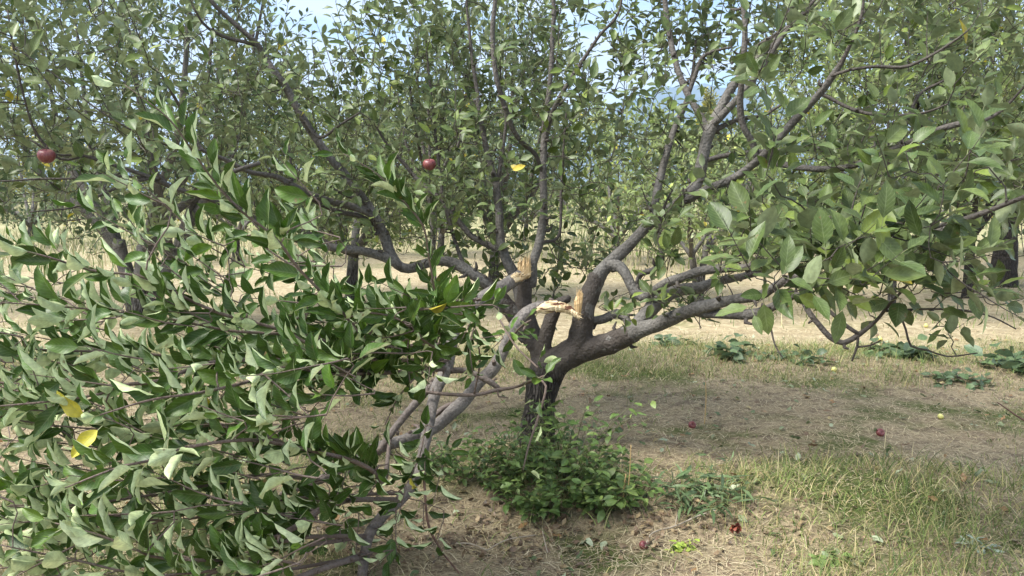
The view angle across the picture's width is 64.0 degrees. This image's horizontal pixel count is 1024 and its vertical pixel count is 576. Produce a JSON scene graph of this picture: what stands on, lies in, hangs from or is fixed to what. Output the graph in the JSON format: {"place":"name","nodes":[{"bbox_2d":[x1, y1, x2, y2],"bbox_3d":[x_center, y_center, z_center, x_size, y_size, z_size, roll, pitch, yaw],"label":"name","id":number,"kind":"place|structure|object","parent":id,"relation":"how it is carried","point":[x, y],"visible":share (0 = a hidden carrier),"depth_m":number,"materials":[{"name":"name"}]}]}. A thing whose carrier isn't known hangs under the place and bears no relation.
{"place":"outdoors","nodes":[
{"label":"outdoors","id":0,"kind":"place"},
{"bbox_2d":[16,83,863,191],"bbox_3d":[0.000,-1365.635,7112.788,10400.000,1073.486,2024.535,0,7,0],"label":"mountains","id":1,"kind":"structure","parent":0,"point":[695,91],"depth_m":7753.77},
{"bbox_2d":[0,193,1023,575],"bbox_3d":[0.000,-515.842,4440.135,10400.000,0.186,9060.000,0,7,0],"label":"ground","id":2,"kind":"structure","parent":0,"point":[732,401],"depth_m":5.66,"materials":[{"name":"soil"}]},
{"bbox_2d":[0,146,24,200],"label":"bushy tree","id":3,"kind":"object","parent":2,"relation":"on","point":[10,183],"visible":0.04,"depth_m":62.60,"materials":[{"name":"green plant"}]},
{"bbox_2d":[7,132,97,211],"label":"bushy tree","id":4,"kind":"object","parent":2,"relation":"on","point":[29,200],"visible":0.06,"depth_m":56.40,"materials":[{"name":"green plant"}]},
{"bbox_2d":[0,101,122,236],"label":"apple tree","id":5,"kind":"object","parent":2,"relation":"on","point":[30,219],"visible":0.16,"depth_m":23.84,"materials":[{"name":"green plant"}]},
{"bbox_2d":[0,0,315,312],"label":"apple tree","id":6,"kind":"object","parent":2,"relation":"on","point":[116,242],"visible":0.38,"depth_m":9.43,"materials":[{"name":"green plant"}]},
{"bbox_2d":[92,67,338,261],"bbox_3d":[-6.514,-2.843,18.717,5.277,4.702,5.959,0,7,0],"label":"apple tree","id":7,"kind":"object","parent":2,"relation":"on","point":[245,226],"visible":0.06,"depth_m":18.80,"materials":[{"name":"green plant"}]},
{"bbox_2d":[0,75,544,575],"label":"broken limb","id":8,"kind":"object","parent":2,"relation":"on","point":[352,353],"visible":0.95,"depth_m":2.80,"materials":[{"name":"green plant"}]},
{"bbox_2d":[423,470,460,574],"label":"bare twig","id":9,"kind":"object","parent":8,"relation":"hanging from","point":[426,514],"visible":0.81,"depth_m":3.72,"materials":[{"name":"wood"}]},
{"bbox_2d":[249,104,419,237],"bbox_3d":[-5.597,-3.784,26.658,5.744,4.726,5.881,-5,8,-38],"label":"apple tree","id":10,"kind":"object","parent":2,"relation":"on","point":[336,177],"visible":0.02,"depth_m":26.85,"materials":[{"name":"green plant"}]},
{"bbox_2d":[202,55,496,299],"bbox_3d":[-2.286,-1.437,11.729,4.243,3.506,4.314,0,7,0],"label":"apple tree","id":11,"kind":"object","parent":2,"relation":"on","point":[364,239],"visible":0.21,"depth_m":11.09,"materials":[{"name":"green plant"}]},
{"bbox_2d":[318,0,533,372],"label":"young apple tree","id":12,"kind":"object","parent":2,"relation":"on","point":[476,53],"visible":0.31,"depth_m":6.81,"materials":[{"name":"green plant"}]},
{"bbox_2d":[328,92,550,254],"bbox_3d":[-1.722,-2.811,19.897,5.364,4.361,5.292,-6,9,-43],"label":"apple tree","id":13,"kind":"object","parent":2,"relation":"on","point":[442,235],"visible":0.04,"depth_m":19.92,"materials":[{"name":"green plant"}]},
{"bbox_2d":[455,542,487,550],"bbox_3d":[-0.195,1.210,3.848,0.183,0.015,0.022,3,7,22],"label":"pale stick","id":14,"kind":"object","parent":2,"relation":"on","point":[472,544],"visible":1,"depth_m":3.85,"materials":[{"name":"grey wood"}]},
{"bbox_2d":[405,424,550,490],"bbox_3d":[-0.238,0.923,4.596,0.816,0.273,0.584,3,7,27],"label":"weed bush","id":15,"kind":"object","parent":2,"relation":"on","point":[467,469],"visible":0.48,"depth_m":4.53,"materials":[{"name":"green plant"}]},
{"bbox_2d":[387,0,602,280],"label":"apple tree","id":16,"kind":"object","parent":2,"relation":"on","point":[503,184],"visible":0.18,"depth_m":11.92,"materials":[{"name":"green plant"}]},
{"bbox_2d":[2,161,996,207],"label":"treeline","id":17,"kind":"object","parent":2,"relation":"on","point":[621,199],"visible":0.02,"depth_m":96.01,"materials":[{"name":"green plant"}]},
{"bbox_2d":[487,534,534,549],"bbox_3d":[-0.004,1.198,3.872,0.255,0.032,0.013,-3,7,-27],"label":"pale stick","id":18,"kind":"object","parent":2,"relation":"on","point":[510,539],"visible":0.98,"depth_m":3.87,"materials":[{"name":"grey wood"}]},
{"bbox_2d":[0,0,1023,446],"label":"apple tree","id":19,"kind":"object","parent":2,"relation":"on","point":[850,242],"visible":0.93,"depth_m":4.47,"materials":[{"name":"green plant"}]},
{"bbox_2d":[37,145,55,162],"bbox_3d":[-2.185,-0.630,3.847,0.079,0.085,0.079,9,18,-1],"label":"apple","id":20,"kind":"object","parent":19,"relation":"hanging from","point":[46,155],"visible":1,"depth_m":3.83,"materials":[{"name":"red food"}]},
{"bbox_2d":[0,297,582,535],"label":"broken limb","id":21,"kind":"object","parent":19,"relation":"attached to","point":[345,451],"visible":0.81,"depth_m":2.80,"materials":[{"name":"green plant"}]},
{"bbox_2d":[423,159,435,169],"bbox_3d":[-0.458,-0.696,4.547,0.074,0.082,0.075,11,23,30],"label":"apple","id":22,"kind":"object","parent":19,"relation":"hanging from","point":[429,164],"visible":1,"depth_m":4.52,"materials":[{"name":"red food"}]},
{"bbox_2d":[0,333,1023,575],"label":"fallen leaves","id":23,"kind":"object","parent":2,"relation":"on","point":[588,540],"visible":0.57,"depth_m":3.98,"materials":[{"name":"brown plant"}]},
{"bbox_2d":[473,413,599,482],"bbox_3d":[0.095,0.876,4.350,0.639,0.391,0.529,5,8,37],"label":"weed bush","id":24,"kind":"object","parent":2,"relation":"on","point":[526,439],"visible":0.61,"depth_m":4.36,"materials":[{"name":"green plant"}]},
{"bbox_2d":[460,104,612,241],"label":"apple tree","id":25,"kind":"object","parent":2,"relation":"on","point":[526,219],"visible":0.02,"depth_m":26.82,"materials":[{"name":"green plant"}]},
{"bbox_2d":[542,527,547,552],"bbox_3d":[0.153,1.188,3.870,0.010,0.023,0.242,0,7,-3],"label":"pale stick","id":26,"kind":"object","parent":2,"relation":"on","point":[544,540],"visible":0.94,"depth_m":3.84,"materials":[{"name":"grey wood"}]},
{"bbox_2d":[467,415,643,523],"bbox_3d":[0.274,0.900,4.282,0.846,0.489,0.852,-5,8,-38],"label":"weed bush","id":27,"kind":"object","parent":2,"relation":"on","point":[542,489],"visible":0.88,"depth_m":4.14,"materials":[{"name":"green plant"}]},
{"bbox_2d":[541,154,570,329],"bbox_3d":[0.335,-0.053,6.249,0.231,1.943,0.218,0,7,0],"label":"sucker","id":28,"kind":"object","parent":2,"relation":"on","point":[545,260],"visible":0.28,"depth_m":6.20,"materials":[{"name":"green plant"}]},
{"bbox_2d":[489,378,662,469],"bbox_3d":[0.335,0.727,4.530,0.994,0.582,0.715,2,7,14],"label":"weed bush","id":29,"kind":"object","parent":2,"relation":"on","point":[558,424],"visible":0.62,"depth_m":4.53,"materials":[{"name":"green plant"}]},
{"bbox_2d":[564,448,665,522],"bbox_3d":[0.511,1.008,4.189,0.490,0.244,0.536,0,7,0],"label":"weed bush","id":30,"kind":"object","parent":2,"relation":"on","point":[611,501],"visible":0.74,"depth_m":4.11,"materials":[{"name":"green plant"}]},
{"bbox_2d":[510,88,735,250],"bbox_3d":[2.339,-2.402,18.136,5.154,3.947,5.111,0,7,0],"label":"apple tree","id":31,"kind":"object","parent":2,"relation":"on","point":[613,132],"visible":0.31,"depth_m":17.59,"materials":[{"name":"green plant"}]},
{"bbox_2d":[628,446,630,484],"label":"dry stalk","id":32,"kind":"object","parent":2,"relation":"on","point":[630,465],"visible":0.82,"depth_m":4.14,"materials":[{"name":"beige plant"}]},
{"bbox_2d":[639,540,648,549],"bbox_3d":[0.603,1.177,3.749,0.039,0.039,0.045,-3,7,-24],"label":"apple","id":33,"kind":"object","parent":2,"relation":"on","point":[642,543],"visible":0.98,"depth_m":3.74,"materials":[{"name":"red food"}]},
{"bbox_2d":[654,334,700,345],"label":"broadleaf plant","id":34,"kind":"object","parent":2,"relation":"on","point":[660,338],"visible":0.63,"depth_m":8.52,"materials":[{"name":"green plant"}]},
{"bbox_2d":[664,539,699,553],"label":"weed seedling","id":35,"kind":"object","parent":2,"relation":"on","point":[681,545],"visible":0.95,"depth_m":3.71,"materials":[{"name":"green plant"}]},
{"bbox_2d":[645,509,718,546],"bbox_3d":[0.770,1.126,3.938,0.511,0.066,0.157,-5,8,-35],"label":"pale stick","id":36,"kind":"object","parent":2,"relation":"on","point":[675,525],"visible":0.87,"depth_m":3.93,"materials":[{"name":"beige wood"}]},
{"bbox_2d":[688,421,695,428],"bbox_3d":[1.238,0.939,5.620,0.056,0.054,0.052,5,8,36],"label":"apple","id":37,"kind":"object","parent":2,"relation":"on","point":[692,424],"visible":1,"depth_m":5.61,"materials":[{"name":"red food"}]},
{"bbox_2d":[563,113,829,301],"bbox_3d":[2.690,-1.040,11.483,3.901,2.750,3.932,0,7,0],"label":"apple tree","id":38,"kind":"object","parent":2,"relation":"on","point":[689,249],"visible":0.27,"depth_m":11.13,"materials":[{"name":"green plant"}]},
{"bbox_2d":[704,382,706,423],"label":"dry stalk","id":39,"kind":"object","parent":2,"relation":"on","point":[705,403],"visible":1,"depth_m":5.70,"materials":[{"name":"brown plant"}]},
{"bbox_2d":[620,129,796,222],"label":"apple tree","id":40,"kind":"object","parent":2,"relation":"on","point":[680,186],"visible":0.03,"depth_m":26.90,"materials":[{"name":"green plant"}]},
{"bbox_2d":[689,86,727,180],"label":"poplar tree","id":41,"kind":"object","parent":2,"relation":"on","point":[704,103],"visible":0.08,"depth_m":60.71,"materials":[{"name":"green plant"}]},
{"bbox_2d":[648,451,775,524],"bbox_3d":[0.972,0.991,4.081,0.635,0.312,0.589,0,7,0],"label":"weed clump","id":42,"kind":"object","parent":2,"relation":"on","point":[683,475],"visible":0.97,"depth_m":4.08,"materials":[{"name":"green plant"}]},
{"bbox_2d":[729,522,741,533],"bbox_3d":[1.036,1.116,3.807,0.056,0.056,0.043,0,7,0],"label":"apple","id":43,"kind":"object","parent":2,"relation":"on","point":[735,527],"visible":1,"depth_m":3.81,"materials":[{"name":"red food"}]},
{"bbox_2d":[705,330,766,363],"bbox_3d":[2.127,0.551,7.704,0.570,0.285,0.554,0,7,0],"label":"broadleaf plant","id":44,"kind":"object","parent":2,"relation":"on","point":[734,354],"visible":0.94,"depth_m":7.66,"materials":[{"name":"green plant"}]},
{"bbox_2d":[722,125,776,201],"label":"bushy tree","id":45,"kind":"object","parent":2,"relation":"on","point":[743,160],"visible":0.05,"depth_m":69.25,"materials":[{"name":"green plant"}]},
{"bbox_2d":[671,78,891,225],"bbox_3d":[6.413,-2.565,18.784,5.934,4.130,5.812,0,7,0],"label":"apple tree","id":46,"kind":"object","parent":2,"relation":"on","point":[720,151],"visible":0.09,"depth_m":18.15,"materials":[{"name":"green plant"}]},
{"bbox_2d":[766,344,832,365],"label":"broadleaf plant","id":47,"kind":"object","parent":2,"relation":"on","point":[821,351],"visible":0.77,"depth_m":7.61,"materials":[{"name":"green plant"}]},
{"bbox_2d":[808,550,854,566],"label":"weed clump","id":48,"kind":"object","parent":2,"relation":"on","point":[820,559],"visible":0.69,"depth_m":3.52,"materials":[{"name":"green plant"}]},
{"bbox_2d":[876,428,884,436],"bbox_3d":[2.427,0.952,5.399,0.055,0.055,0.054,3,7,24],"label":"apple","id":49,"kind":"object","parent":2,"relation":"on","point":[880,432],"visible":1,"depth_m":5.38,"materials":[{"name":"red food"}]},
{"bbox_2d":[744,0,1023,309],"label":"apple tree","id":50,"kind":"object","parent":2,"relation":"on","point":[876,82],"visible":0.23,"depth_m":10.27,"materials":[{"name":"green plant"}]},
{"bbox_2d":[768,0,1023,287],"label":"apple tree","id":51,"kind":"object","parent":2,"relation":"on","point":[1011,265],"visible":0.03,"depth_m":13.89,"materials":[{"name":"green plant"}]},
{"bbox_2d":[863,334,937,362],"bbox_3d":[3.673,0.576,7.794,0.682,0.289,0.539,3,7,27],"label":"broadleaf plant","id":52,"kind":"object","parent":2,"relation":"on","point":[906,348],"visible":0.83,"depth_m":7.74,"materials":[{"name":"green plant"}]},
{"bbox_2d":[817,105,998,235],"bbox_3d":[10.459,-2.956,20.811,5.326,4.432,5.288,3,7,26],"label":"apple tree","id":53,"kind":"object","parent":2,"relation":"on","point":[979,209],"depth_m":20.63,"materials":[{"name":"green plant"}]},
{"bbox_2d":[813,0,1023,296],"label":"apple tree","id":54,"kind":"object","parent":2,"relation":"on","point":[912,96],"visible":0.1,"depth_m":11.84,"materials":[{"name":"green plant"}]},
{"bbox_2d":[921,367,994,389],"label":"broadleaf plant","id":55,"kind":"object","parent":2,"relation":"on","point":[948,375],"visible":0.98,"depth_m":6.97,"materials":[{"name":"green plant"}]},
{"bbox_2d":[955,534,1003,553],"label":"weed seedling","id":56,"kind":"object","parent":2,"relation":"on","point":[984,552],"visible":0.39,"depth_m":3.61,"materials":[{"name":"green plant"}]},
{"bbox_2d":[956,118,1022,239],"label":"apple tree","id":57,"kind":"object","parent":2,"relation":"on","point":[1019,231],"visible":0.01,"depth_m":20.12,"materials":[{"name":"green plant"}]},
{"bbox_2d":[964,342,1023,372],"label":"broadleaf plant","id":58,"kind":"object","parent":2,"relation":"on","point":[1013,361],"visible":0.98,"depth_m":7.33,"materials":[{"name":"green plant"}]},
{"bbox_2d":[997,402,1023,420],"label":"bare twig","id":59,"kind":"object","parent":2,"relation":"on","point":[1011,412],"visible":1,"depth_m":4.67,"materials":[{"name":"brown wood"}]},
{"bbox_2d":[0,237,1023,575],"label":"grass","id":60,"kind":"structure","parent":0,"point":[824,471],"depth_m":4.32,"materials":[{"name":"green plant"}]},
{"bbox_2d":[0,205,1023,279],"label":"meadow grass","id":61,"kind":"structure","parent":0,"point":[72,244],"depth_m":22.31,"materials":[{"name":"plant"}]},
{"bbox_2d":[0,0,1023,169],"label":"sky","id":62,"kind":"structure","parent":0,"point":[316,7],"materials":[{"name":"white"}]}
]}

